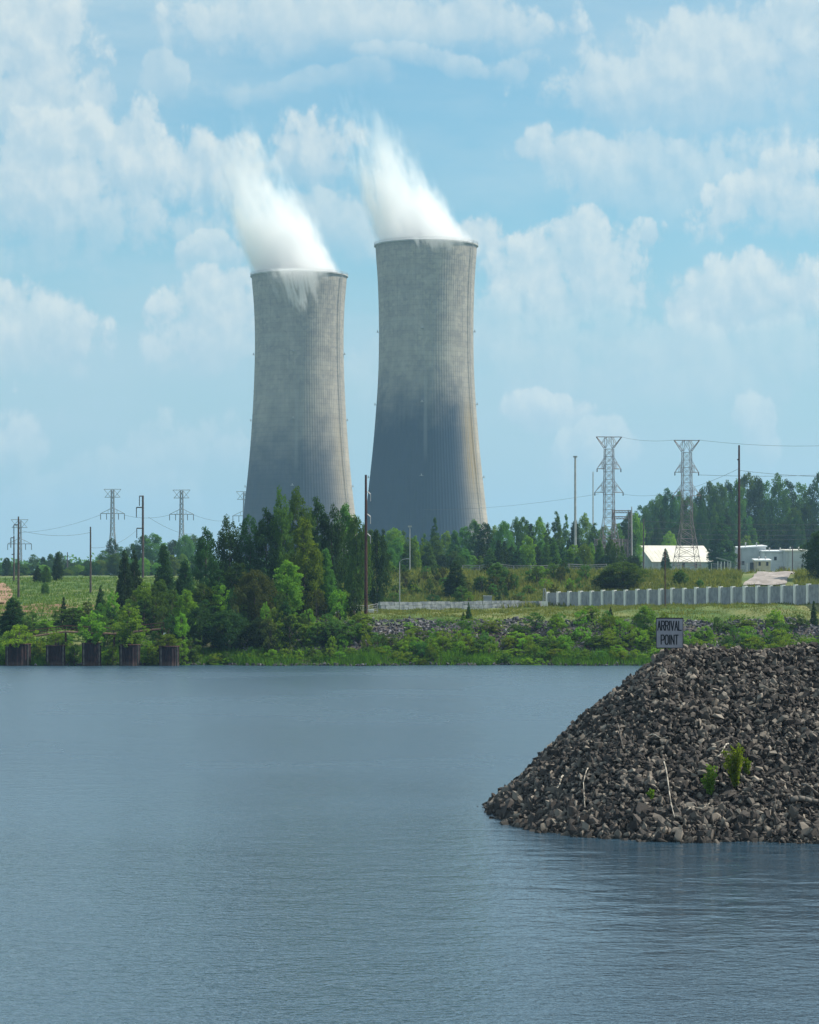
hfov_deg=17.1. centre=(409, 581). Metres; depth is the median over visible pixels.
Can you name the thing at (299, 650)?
shrub
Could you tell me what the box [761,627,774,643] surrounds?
tall shrub
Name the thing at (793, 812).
rock
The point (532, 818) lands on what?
rock
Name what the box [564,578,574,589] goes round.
shrub
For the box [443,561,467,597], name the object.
cedar tree
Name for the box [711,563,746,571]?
chainlink fence
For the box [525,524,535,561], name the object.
conifer tree
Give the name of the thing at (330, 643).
shrub
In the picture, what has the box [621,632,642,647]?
shrub
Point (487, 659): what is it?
shrub
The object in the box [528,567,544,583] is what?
tall shrub
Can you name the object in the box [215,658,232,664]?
shrub
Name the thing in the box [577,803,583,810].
rock
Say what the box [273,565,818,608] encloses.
slope grass
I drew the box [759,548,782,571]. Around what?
building
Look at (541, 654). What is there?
shrub
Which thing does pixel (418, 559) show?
cedar tree
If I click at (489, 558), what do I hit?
cedar tree
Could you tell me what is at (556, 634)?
tall shrub
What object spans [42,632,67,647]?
shrub
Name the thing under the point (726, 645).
tall shrub
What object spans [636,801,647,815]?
rock
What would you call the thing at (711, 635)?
shrub
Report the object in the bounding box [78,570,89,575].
broadleaf tree
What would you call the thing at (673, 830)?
rock
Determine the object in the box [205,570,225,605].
cedar tree
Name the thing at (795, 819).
rock
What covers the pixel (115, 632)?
tall shrub
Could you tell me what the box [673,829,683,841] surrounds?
rock
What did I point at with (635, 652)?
shrub
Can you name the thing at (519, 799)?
rock
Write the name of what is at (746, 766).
weed
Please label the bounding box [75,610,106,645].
tall shrub
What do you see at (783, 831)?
rock
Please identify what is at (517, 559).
cedar tree
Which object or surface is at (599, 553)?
cedar tree
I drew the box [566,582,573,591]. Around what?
shrub
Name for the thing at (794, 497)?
poplar tree
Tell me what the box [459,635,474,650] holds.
shrub
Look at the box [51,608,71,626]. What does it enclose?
tall shrub
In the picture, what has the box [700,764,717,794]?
weed
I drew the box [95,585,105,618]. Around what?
cedar tree
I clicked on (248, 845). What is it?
water
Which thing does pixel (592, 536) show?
cedar tree
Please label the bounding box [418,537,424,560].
conifer tree
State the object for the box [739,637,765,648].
tall shrub
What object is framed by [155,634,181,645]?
shrub
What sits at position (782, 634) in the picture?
shrub
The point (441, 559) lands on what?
broadleaf tree
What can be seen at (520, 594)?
shrub
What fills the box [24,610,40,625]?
tall shrub
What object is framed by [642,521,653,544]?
pine tree
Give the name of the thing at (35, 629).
tall shrub
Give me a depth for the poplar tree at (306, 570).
246.54 m
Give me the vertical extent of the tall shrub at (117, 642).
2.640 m
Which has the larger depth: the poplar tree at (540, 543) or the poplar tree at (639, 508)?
the poplar tree at (639, 508)
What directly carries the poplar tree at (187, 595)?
on the ground at (737, 611)
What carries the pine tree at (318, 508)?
on the ground at (737, 611)
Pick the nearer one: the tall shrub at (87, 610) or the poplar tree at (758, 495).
the tall shrub at (87, 610)
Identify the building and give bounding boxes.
[735,542,766,571]
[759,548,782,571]
[779,547,806,570]
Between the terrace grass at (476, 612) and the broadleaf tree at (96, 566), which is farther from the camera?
the broadleaf tree at (96, 566)
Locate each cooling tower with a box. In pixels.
[239,268,355,562]
[364,236,487,554]
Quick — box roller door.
[795,561,802,570]
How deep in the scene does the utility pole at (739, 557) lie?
344.87 m
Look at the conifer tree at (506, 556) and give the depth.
426.59 m
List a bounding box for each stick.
[583,768,587,805]
[663,761,674,817]
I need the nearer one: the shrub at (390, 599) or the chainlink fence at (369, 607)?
the chainlink fence at (369, 607)
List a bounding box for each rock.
[494,802,501,812]
[496,809,501,816]
[497,804,506,818]
[501,821,509,824]
[503,810,511,818]
[505,798,514,807]
[512,791,518,801]
[513,813,522,818]
[514,804,521,809]
[516,795,522,802]
[527,797,531,812]
[528,815,536,823]
[536,808,544,815]
[540,823,547,830]
[541,815,554,823]
[545,818,552,828]
[546,809,559,816]
[549,823,556,831]
[550,801,555,809]
[555,808,564,815]
[556,817,565,821]
[560,831,570,835]
[566,823,576,835]
[567,798,580,808]
[568,806,577,816]
[569,819,575,824]
[572,811,582,821]
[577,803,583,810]
[578,814,588,825]
[581,821,589,830]
[589,815,598,829]
[599,807,604,817]
[604,812,611,822]
[611,825,619,831]
[614,829,621,838]
[629,808,635,816]
[629,821,638,831]
[633,814,642,825]
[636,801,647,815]
[642,806,654,817]
[643,833,649,839]
[645,820,655,826]
[652,813,661,819]
[655,832,663,841]
[657,809,671,817]
[657,817,667,826]
[662,826,667,833]
[671,827,680,833]
[673,814,683,821]
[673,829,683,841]
[674,805,681,812]
[681,807,692,815]
[686,815,697,826]
[688,836,694,842]
[689,812,699,820]
[700,816,707,825]
[703,829,716,836]
[706,807,713,815]
[706,830,713,840]
[708,813,717,823]
[717,825,725,832]
[725,808,733,818]
[725,829,730,837]
[729,817,736,824]
[733,822,741,830]
[736,815,742,822]
[738,828,749,840]
[740,810,749,822]
[741,825,750,829]
[745,819,751,828]
[749,830,757,838]
[750,812,759,821]
[750,838,758,841]
[751,810,755,825]
[751,826,761,831]
[757,814,767,824]
[764,810,769,819]
[773,817,780,825]
[780,827,787,836]
[787,805,798,819]
[793,815,798,823]
[797,822,808,829]
[801,827,810,835]
[808,828,817,840]
[811,823,818,834]
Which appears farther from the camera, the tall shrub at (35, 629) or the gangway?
the tall shrub at (35, 629)
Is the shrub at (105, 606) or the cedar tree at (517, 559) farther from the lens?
the cedar tree at (517, 559)
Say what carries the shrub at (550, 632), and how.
on the ground at (737, 611)
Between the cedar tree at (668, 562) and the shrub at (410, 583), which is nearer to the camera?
the shrub at (410, 583)
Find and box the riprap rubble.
[477,641,818,843]
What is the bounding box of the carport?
[716,557,730,570]
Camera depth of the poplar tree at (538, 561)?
445.40 m
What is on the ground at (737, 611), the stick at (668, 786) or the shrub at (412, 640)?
the shrub at (412, 640)
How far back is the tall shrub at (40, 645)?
229.30 m
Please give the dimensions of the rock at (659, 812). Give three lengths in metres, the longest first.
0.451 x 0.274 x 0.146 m
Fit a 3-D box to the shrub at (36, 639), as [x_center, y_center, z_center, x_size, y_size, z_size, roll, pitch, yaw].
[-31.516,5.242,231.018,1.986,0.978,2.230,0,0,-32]
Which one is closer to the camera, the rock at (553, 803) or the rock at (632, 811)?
the rock at (632, 811)
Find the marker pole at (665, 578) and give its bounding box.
[665,551,665,605]
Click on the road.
(767, 578)
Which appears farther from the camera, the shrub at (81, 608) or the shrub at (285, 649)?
the shrub at (81, 608)
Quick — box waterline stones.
[0,661,643,665]
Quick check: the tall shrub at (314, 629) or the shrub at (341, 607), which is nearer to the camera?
the tall shrub at (314, 629)
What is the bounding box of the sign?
[656,618,683,652]
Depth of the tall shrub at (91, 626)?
235.73 m
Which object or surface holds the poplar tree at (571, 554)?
on the ground at (737, 611)
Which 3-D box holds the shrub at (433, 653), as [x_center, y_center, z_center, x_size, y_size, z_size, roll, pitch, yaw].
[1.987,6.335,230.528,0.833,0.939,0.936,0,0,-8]
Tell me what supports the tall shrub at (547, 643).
on the ground at (737, 611)
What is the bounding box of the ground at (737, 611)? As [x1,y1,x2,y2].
[0,572,818,665]
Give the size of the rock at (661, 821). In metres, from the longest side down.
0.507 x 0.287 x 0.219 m
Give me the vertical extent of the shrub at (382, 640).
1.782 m
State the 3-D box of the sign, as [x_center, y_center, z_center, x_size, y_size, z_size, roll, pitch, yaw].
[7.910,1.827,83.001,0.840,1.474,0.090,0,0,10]
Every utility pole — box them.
[10,536,14,580]
[13,517,19,597]
[89,527,91,592]
[136,495,143,577]
[364,475,370,613]
[643,519,643,567]
[737,445,740,570]
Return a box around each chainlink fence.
[338,603,377,612]
[462,563,606,570]
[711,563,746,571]
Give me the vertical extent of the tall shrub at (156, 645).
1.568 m
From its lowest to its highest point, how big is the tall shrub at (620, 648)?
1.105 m
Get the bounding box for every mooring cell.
[5,643,30,665]
[45,645,65,665]
[82,642,101,665]
[119,644,140,665]
[159,645,179,665]
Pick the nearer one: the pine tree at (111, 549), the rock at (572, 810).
the rock at (572, 810)
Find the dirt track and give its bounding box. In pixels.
[0,583,11,603]
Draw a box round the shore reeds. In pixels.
[0,640,669,665]
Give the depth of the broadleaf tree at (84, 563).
662.56 m
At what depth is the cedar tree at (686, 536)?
659.52 m
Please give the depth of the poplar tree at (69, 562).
675.54 m
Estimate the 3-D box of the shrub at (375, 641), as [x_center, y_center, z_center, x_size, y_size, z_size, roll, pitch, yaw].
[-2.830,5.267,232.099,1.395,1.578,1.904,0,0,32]
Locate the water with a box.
[0,665,818,1023]
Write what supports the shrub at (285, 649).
on the ground at (737, 611)
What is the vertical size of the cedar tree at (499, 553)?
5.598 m
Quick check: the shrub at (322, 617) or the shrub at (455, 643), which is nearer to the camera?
the shrub at (455, 643)
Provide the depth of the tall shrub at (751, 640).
232.75 m
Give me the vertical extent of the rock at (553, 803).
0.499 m
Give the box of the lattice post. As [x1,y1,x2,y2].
[541,588,547,606]
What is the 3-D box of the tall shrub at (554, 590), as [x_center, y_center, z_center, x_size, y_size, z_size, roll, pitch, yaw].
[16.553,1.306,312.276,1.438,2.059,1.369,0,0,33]
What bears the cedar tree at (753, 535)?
on the ground at (737, 611)
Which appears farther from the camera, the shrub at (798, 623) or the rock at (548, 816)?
the shrub at (798, 623)
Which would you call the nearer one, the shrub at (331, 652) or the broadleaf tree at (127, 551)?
the shrub at (331, 652)
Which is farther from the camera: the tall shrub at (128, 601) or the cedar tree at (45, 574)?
the cedar tree at (45, 574)
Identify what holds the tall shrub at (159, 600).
on the ground at (737, 611)
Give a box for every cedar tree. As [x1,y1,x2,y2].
[0,597,29,635]
[32,567,41,581]
[38,557,47,572]
[40,566,51,582]
[46,553,53,568]
[51,553,63,580]
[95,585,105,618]
[113,547,129,575]
[115,549,135,612]
[127,550,142,596]
[151,543,175,608]
[173,559,195,604]
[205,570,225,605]
[274,600,294,639]
[292,540,318,616]
[314,548,337,615]
[408,536,421,568]
[420,540,436,569]
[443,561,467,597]
[447,530,461,554]
[469,555,477,570]
[480,548,498,569]
[492,539,505,567]
[508,549,525,569]
[547,538,561,569]
[548,511,565,565]
[566,520,584,564]
[570,556,585,569]
[586,522,599,568]
[587,542,595,568]
[592,538,604,568]
[657,508,666,544]
[660,548,671,569]
[662,520,676,544]
[683,525,691,545]
[706,516,737,569]
[723,507,734,549]
[733,530,741,551]
[744,516,754,542]
[747,528,758,544]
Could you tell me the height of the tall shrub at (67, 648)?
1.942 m
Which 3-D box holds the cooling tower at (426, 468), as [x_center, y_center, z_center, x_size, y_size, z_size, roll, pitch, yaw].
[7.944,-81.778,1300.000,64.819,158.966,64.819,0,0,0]
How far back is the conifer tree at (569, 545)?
435.50 m
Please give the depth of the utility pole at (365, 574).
251.89 m
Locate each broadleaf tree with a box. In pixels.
[1,557,11,575]
[11,562,23,574]
[38,564,49,572]
[41,582,49,594]
[53,551,65,567]
[66,566,81,575]
[71,564,84,575]
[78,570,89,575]
[81,560,92,574]
[83,562,101,575]
[93,560,107,575]
[124,543,139,559]
[136,558,151,575]
[145,560,154,575]
[149,562,161,574]
[167,540,179,575]
[173,534,195,569]
[186,606,214,647]
[190,563,203,571]
[201,609,249,650]
[228,568,277,622]
[241,617,277,649]
[341,514,373,604]
[363,529,380,547]
[367,529,395,608]
[384,527,405,552]
[384,547,399,567]
[434,554,450,569]
[452,555,466,568]
[489,520,516,557]
[513,517,530,551]
[531,516,546,546]
[574,543,594,566]
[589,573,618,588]
[594,555,611,568]
[604,538,616,563]
[640,501,658,525]
[644,530,660,544]
[646,493,672,542]
[650,522,663,545]
[662,531,676,545]
[668,524,685,545]
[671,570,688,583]
[673,491,687,523]
[675,495,701,535]
[692,480,721,526]
[694,501,709,549]
[695,579,703,586]
[707,482,729,526]
[733,472,755,529]
[783,507,807,547]
[788,514,807,549]
[798,531,818,577]
[804,530,818,567]
[806,472,818,541]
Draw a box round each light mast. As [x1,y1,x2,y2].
[408,526,411,569]
[573,456,576,550]
[592,472,593,526]
[631,507,632,555]
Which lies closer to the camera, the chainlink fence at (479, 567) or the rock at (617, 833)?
the rock at (617, 833)
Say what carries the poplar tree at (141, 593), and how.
on the ground at (737, 611)
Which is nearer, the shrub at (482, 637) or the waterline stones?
the waterline stones
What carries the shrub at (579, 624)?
on the ground at (737, 611)
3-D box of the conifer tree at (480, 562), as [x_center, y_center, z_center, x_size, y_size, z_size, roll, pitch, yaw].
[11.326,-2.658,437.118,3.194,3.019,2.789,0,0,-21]
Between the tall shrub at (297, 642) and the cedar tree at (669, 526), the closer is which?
the tall shrub at (297, 642)
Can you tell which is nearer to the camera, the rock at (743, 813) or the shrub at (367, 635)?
the rock at (743, 813)
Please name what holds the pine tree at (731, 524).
on the ground at (737, 611)
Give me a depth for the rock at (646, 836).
73.69 m
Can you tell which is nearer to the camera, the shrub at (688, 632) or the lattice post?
the shrub at (688, 632)
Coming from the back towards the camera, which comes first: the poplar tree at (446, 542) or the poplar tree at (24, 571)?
the poplar tree at (24, 571)
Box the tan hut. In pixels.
[750,556,771,571]
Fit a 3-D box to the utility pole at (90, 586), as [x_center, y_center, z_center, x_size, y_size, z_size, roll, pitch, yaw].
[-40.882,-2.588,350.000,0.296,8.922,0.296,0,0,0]
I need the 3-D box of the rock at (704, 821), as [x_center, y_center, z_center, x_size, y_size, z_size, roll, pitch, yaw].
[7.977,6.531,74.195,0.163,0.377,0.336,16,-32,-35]
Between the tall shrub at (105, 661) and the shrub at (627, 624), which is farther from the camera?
the shrub at (627, 624)
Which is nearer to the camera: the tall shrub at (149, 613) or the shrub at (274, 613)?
the shrub at (274, 613)
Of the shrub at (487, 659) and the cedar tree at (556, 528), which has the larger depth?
the cedar tree at (556, 528)
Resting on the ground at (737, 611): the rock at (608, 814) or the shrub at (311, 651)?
the shrub at (311, 651)
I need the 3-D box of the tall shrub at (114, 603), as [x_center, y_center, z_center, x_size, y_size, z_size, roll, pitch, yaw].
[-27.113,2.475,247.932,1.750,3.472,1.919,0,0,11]
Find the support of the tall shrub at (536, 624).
on the ground at (737, 611)
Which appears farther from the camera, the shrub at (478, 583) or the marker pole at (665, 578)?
the shrub at (478, 583)
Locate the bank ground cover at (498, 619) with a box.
[0,614,818,662]
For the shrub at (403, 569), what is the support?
on the ground at (737, 611)
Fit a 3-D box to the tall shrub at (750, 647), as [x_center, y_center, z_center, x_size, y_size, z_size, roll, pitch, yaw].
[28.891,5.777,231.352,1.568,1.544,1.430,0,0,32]
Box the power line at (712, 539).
[660,538,801,539]
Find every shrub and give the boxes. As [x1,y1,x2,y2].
[0,624,38,646]
[0,648,4,660]
[21,619,34,633]
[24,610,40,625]
[27,625,47,634]
[29,638,43,648]
[31,640,45,655]
[33,619,58,630]
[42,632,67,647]
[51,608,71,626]
[56,620,80,630]
[59,635,73,643]
[61,608,81,625]
[65,641,75,661]
[67,644,81,662]
[72,612,92,628]
[74,605,84,617]
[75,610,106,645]
[77,601,96,619]
[82,617,99,640]
[91,603,109,628]
[96,602,111,624]
[96,613,111,645]
[101,649,114,664]
[102,590,119,621]
[103,643,118,664]
[106,607,118,629]
[106,622,133,641]
[109,603,149,647]
[115,619,134,643]
[121,599,136,621]
[129,613,144,641]
[135,598,157,635]
[140,594,163,632]
[140,639,157,664]
[141,644,159,664]
[146,586,167,627]
[149,630,161,646]
[154,636,171,651]
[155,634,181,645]
[160,613,176,644]
[170,631,190,647]
[173,611,189,654]
[176,641,189,664]
[179,638,200,661]
[206,583,231,610]
[207,657,224,664]
[212,585,229,618]
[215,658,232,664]
[219,654,229,664]
[227,604,244,636]
[260,602,273,621]
[260,616,281,651]
[264,649,280,658]
[267,607,284,640]
[272,621,288,648]
[276,614,305,646]
[280,648,293,657]
[281,615,301,653]
[295,613,309,621]
[295,649,303,658]
[297,616,310,636]
[299,622,320,643]
[301,589,329,619]
[302,608,315,624]
[303,632,321,646]
[305,648,319,655]
[306,622,333,645]
[312,650,322,661]
[318,620,343,643]
[318,647,333,655]
[320,629,350,645]
[321,613,332,621]
[323,621,341,647]
[324,647,335,658]
[325,635,339,650]
[326,618,344,627]
[328,589,351,619]
[334,651,345,658]
[336,633,345,649]
[338,590,352,613]
[338,638,348,651]
[339,620,365,643]
[342,593,368,618]
[347,611,366,633]
[349,615,370,623]
[357,624,376,638]
[360,633,372,649]
[369,635,385,649]
[373,647,386,654]
[375,632,387,648]
[381,645,391,653]
[384,592,401,601]
[384,633,402,651]
[386,562,398,574]
[390,585,406,594]
[391,565,413,577]
[391,651,407,660]
[392,640,408,653]
[400,571,410,586]
[400,651,417,659]
[403,629,416,647]
[403,655,417,662]
[404,622,414,629]
[404,637,427,647]
[405,641,421,655]
[406,579,420,593]
[406,626,430,641]
[407,584,421,593]
[415,641,427,658]
[416,657,433,664]
[417,571,429,582]
[421,566,430,573]
[424,579,437,593]
[424,628,438,640]
[424,636,440,651]
[424,645,438,658]
[426,594,441,604]
[428,652,436,660]
[430,564,440,581]
[430,636,454,649]
[433,618,445,626]
[434,567,447,583]
[435,631,451,640]
[447,629,475,648]
[452,585,467,601]
[452,633,461,641]
[453,641,468,652]
[455,620,473,632]
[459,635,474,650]
[459,647,478,653]
[462,591,474,600]
[470,639,493,649]
[473,576,486,591]
[473,576,487,587]
[473,577,483,589]
[476,635,492,647]
[477,620,503,632]
[479,642,499,657]
[480,563,492,574]
[482,657,493,664]
[486,576,503,594]
[488,583,497,595]
[488,636,498,647]
[494,585,509,600]
[498,637,519,649]
[500,653,511,663]
[502,623,520,635]
[502,649,522,654]
[504,570,514,589]
[506,631,526,643]
[507,595,522,600]
[509,574,519,588]
[515,638,527,649]
[516,592,525,598]
[516,626,534,637]
[521,658,532,664]
[522,569,536,581]
[522,585,536,593]
[522,636,536,652]
[523,612,545,629]
[525,645,536,655]
[526,633,543,644]
[526,658,548,664]
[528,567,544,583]
[530,644,541,657]
[532,652,546,659]
[537,566,548,577]
[539,579,551,588]
[540,639,557,649]
[543,563,558,578]
[544,617,570,630]
[544,629,555,645]
[546,649,563,655]
[547,628,562,642]
[548,584,557,592]
[548,612,567,627]
[550,614,562,628]
[551,640,564,650]
[555,565,565,582]
[556,560,570,576]
[556,635,573,650]
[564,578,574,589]
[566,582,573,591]
[567,633,576,642]
[571,626,591,641]
[573,610,588,624]
[574,576,584,588]
[576,564,590,579]
[577,623,587,636]
[580,649,592,657]
[581,605,601,621]
[583,634,603,648]
[591,562,649,587]
[593,634,622,650]
[595,650,606,658]
[598,615,616,631]
[600,610,612,620]
[603,628,616,642]
[609,644,624,654]
[611,617,622,627]
[612,637,628,648]
[613,618,626,635]
[613,650,630,661]
[621,621,630,631]
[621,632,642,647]
[625,627,649,640]
[626,624,635,632]
[627,648,640,659]
[631,636,647,649]
[636,630,650,647]
[637,638,653,651]
[638,654,649,658]
[648,648,658,656]
[659,611,668,617]
[683,630,695,641]
[690,630,709,640]
[693,639,703,645]
[695,625,716,645]
[711,617,722,632]
[719,635,733,645]
[721,624,736,631]
[722,643,734,648]
[727,626,738,642]
[736,620,756,627]
[736,626,756,642]
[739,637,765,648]
[741,636,764,648]
[744,641,757,649]
[755,641,763,649]
[761,617,783,627]
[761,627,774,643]
[763,609,784,626]
[770,629,792,641]
[771,622,794,635]
[776,637,794,645]
[777,640,786,646]
[784,615,809,629]
[796,636,806,643]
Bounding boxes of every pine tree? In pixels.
[104,537,118,555]
[189,526,219,601]
[212,514,244,588]
[233,515,264,591]
[249,507,281,597]
[267,486,294,603]
[278,486,316,580]
[309,496,334,570]
[320,503,347,601]
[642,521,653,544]
[718,511,735,541]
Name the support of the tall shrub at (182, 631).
on the ground at (737, 611)
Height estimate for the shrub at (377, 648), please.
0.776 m
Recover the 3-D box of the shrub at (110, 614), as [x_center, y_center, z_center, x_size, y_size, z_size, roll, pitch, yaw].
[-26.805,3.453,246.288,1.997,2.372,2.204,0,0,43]
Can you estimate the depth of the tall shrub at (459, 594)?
316.73 m
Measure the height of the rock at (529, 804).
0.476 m
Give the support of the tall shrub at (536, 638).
on the ground at (737, 611)
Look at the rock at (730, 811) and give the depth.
74.47 m
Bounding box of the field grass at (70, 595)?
[0,575,257,642]
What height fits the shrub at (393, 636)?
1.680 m
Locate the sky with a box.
[0,0,818,575]
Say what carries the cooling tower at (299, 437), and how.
on the ground at (737, 611)
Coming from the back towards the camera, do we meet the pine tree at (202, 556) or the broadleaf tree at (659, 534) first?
the broadleaf tree at (659, 534)
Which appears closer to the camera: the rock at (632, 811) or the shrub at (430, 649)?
the rock at (632, 811)
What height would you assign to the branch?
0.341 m
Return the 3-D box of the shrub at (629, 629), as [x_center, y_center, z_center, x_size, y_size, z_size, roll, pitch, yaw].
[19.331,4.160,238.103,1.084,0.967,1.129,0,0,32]
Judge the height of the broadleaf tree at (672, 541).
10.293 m
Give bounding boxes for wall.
[378,600,540,609]
[545,584,818,605]
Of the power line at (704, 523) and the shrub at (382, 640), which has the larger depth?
the power line at (704, 523)
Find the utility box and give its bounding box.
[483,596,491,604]
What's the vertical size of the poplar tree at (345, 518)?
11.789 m
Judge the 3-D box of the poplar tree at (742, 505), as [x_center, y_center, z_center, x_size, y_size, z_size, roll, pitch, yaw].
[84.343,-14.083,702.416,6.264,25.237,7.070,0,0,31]
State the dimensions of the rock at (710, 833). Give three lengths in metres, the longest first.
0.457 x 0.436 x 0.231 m
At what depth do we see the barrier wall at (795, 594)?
277.71 m
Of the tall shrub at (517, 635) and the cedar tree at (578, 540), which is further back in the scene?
the cedar tree at (578, 540)
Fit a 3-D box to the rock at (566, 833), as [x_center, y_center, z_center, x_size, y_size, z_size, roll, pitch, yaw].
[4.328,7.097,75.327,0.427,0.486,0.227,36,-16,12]
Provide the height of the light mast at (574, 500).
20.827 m
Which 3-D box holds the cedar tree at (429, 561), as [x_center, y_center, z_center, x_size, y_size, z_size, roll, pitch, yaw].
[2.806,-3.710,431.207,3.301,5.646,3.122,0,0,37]
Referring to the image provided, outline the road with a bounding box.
[743,571,794,584]
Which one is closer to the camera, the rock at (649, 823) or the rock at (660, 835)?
the rock at (660, 835)
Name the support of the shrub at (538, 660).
on the ground at (737, 611)
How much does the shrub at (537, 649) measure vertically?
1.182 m
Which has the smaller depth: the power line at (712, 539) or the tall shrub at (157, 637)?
the tall shrub at (157, 637)
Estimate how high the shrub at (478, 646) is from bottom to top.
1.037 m
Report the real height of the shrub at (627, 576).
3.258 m
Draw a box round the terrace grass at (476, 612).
[295,601,818,623]
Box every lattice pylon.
[7,519,31,561]
[100,489,124,551]
[169,490,193,575]
[233,491,245,515]
[594,436,623,554]
[672,440,701,569]
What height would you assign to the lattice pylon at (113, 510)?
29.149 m
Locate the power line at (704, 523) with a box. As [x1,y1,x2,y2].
[650,521,818,524]
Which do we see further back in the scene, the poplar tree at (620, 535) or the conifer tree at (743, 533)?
the conifer tree at (743, 533)
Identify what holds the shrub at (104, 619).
on the ground at (737, 611)
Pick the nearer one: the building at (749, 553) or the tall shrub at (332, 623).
the tall shrub at (332, 623)
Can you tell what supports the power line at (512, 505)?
attached to the lattice pylon at (609, 483)
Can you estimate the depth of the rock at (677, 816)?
74.25 m
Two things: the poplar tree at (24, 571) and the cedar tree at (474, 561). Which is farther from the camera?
the poplar tree at (24, 571)
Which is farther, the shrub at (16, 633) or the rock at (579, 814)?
the shrub at (16, 633)
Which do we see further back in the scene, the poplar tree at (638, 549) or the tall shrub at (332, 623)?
the poplar tree at (638, 549)
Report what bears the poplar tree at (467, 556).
on the ground at (737, 611)
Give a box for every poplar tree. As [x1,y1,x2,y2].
[19,565,30,575]
[26,554,40,575]
[61,569,73,575]
[63,559,70,569]
[94,550,110,574]
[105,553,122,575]
[129,535,156,574]
[132,581,152,620]
[144,533,166,574]
[152,579,173,626]
[166,555,180,575]
[173,589,199,634]
[177,553,190,574]
[188,583,217,617]
[190,534,198,558]
[216,561,252,605]
[270,560,304,615]
[285,516,324,615]
[332,502,362,601]
[387,538,404,569]
[400,537,417,569]
[427,535,444,567]
[441,530,451,554]
[454,526,473,558]
[459,548,473,568]
[463,519,484,563]
[474,522,495,558]
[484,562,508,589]
[488,525,502,545]
[505,546,515,566]
[508,516,524,545]
[520,535,536,568]
[530,546,544,568]
[534,540,548,559]
[564,544,580,568]
[578,513,591,546]
[594,527,610,555]
[608,523,626,554]
[610,542,622,563]
[618,512,635,538]
[620,517,637,560]
[627,512,645,566]
[628,556,642,568]
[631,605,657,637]
[633,521,647,545]
[634,505,644,519]
[657,487,680,530]
[691,489,710,533]
[721,480,734,508]
[725,478,748,534]
[740,535,752,545]
[745,475,770,539]
[752,508,769,549]
[759,480,775,537]
[762,473,792,524]
[772,522,790,549]
[778,479,799,525]
[790,482,806,512]
[796,502,818,543]
[797,488,818,526]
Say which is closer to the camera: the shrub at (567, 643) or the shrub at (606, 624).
the shrub at (567, 643)
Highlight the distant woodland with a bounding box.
[0,553,267,575]
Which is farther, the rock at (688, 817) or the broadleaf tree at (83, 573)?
the broadleaf tree at (83, 573)
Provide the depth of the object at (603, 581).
321.45 m
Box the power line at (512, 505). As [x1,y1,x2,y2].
[446,495,588,509]
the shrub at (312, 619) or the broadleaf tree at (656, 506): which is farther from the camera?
the broadleaf tree at (656, 506)
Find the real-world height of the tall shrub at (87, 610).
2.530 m
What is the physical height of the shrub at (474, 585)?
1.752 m
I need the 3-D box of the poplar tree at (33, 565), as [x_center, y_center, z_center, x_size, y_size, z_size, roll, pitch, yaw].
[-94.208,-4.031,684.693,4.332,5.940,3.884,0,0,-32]
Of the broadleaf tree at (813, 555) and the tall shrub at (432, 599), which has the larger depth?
the broadleaf tree at (813, 555)
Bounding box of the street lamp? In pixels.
[399,558,410,608]
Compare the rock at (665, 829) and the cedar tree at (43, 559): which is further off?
the cedar tree at (43, 559)
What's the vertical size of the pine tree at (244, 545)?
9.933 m
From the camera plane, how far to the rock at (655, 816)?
74.50 m
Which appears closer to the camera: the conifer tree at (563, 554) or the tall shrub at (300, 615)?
the tall shrub at (300, 615)
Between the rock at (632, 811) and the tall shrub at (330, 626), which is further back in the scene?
the tall shrub at (330, 626)
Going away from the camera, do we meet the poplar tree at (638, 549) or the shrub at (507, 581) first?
the shrub at (507, 581)
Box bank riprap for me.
[226,616,818,655]
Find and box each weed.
[646,788,654,799]
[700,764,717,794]
[721,742,744,789]
[742,757,751,774]
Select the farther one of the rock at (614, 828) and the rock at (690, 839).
the rock at (614, 828)
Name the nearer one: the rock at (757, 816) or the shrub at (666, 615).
the rock at (757, 816)
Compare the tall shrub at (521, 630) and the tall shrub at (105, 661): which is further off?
the tall shrub at (521, 630)
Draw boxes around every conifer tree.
[59,597,66,615]
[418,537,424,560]
[421,533,426,553]
[430,517,441,551]
[465,602,472,618]
[472,556,483,570]
[502,541,511,569]
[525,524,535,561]
[540,538,551,568]
[543,522,550,547]
[559,544,566,561]
[562,514,570,559]
[565,544,572,567]
[620,546,626,566]
[691,515,701,545]
[740,517,747,543]
[765,503,776,549]
[809,601,817,625]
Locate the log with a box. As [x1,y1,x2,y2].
[789,795,818,802]
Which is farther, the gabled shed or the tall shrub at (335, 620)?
the gabled shed
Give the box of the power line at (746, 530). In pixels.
[655,528,770,530]
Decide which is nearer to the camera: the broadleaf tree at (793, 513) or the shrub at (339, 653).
the shrub at (339, 653)
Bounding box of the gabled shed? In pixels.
[635,545,712,570]
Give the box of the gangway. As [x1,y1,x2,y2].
[28,622,164,647]
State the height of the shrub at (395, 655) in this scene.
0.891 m
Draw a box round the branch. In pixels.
[801,783,818,794]
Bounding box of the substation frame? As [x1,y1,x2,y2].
[594,510,631,561]
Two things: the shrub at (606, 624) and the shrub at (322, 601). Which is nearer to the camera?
the shrub at (606, 624)
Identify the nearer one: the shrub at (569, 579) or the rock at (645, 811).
the rock at (645, 811)

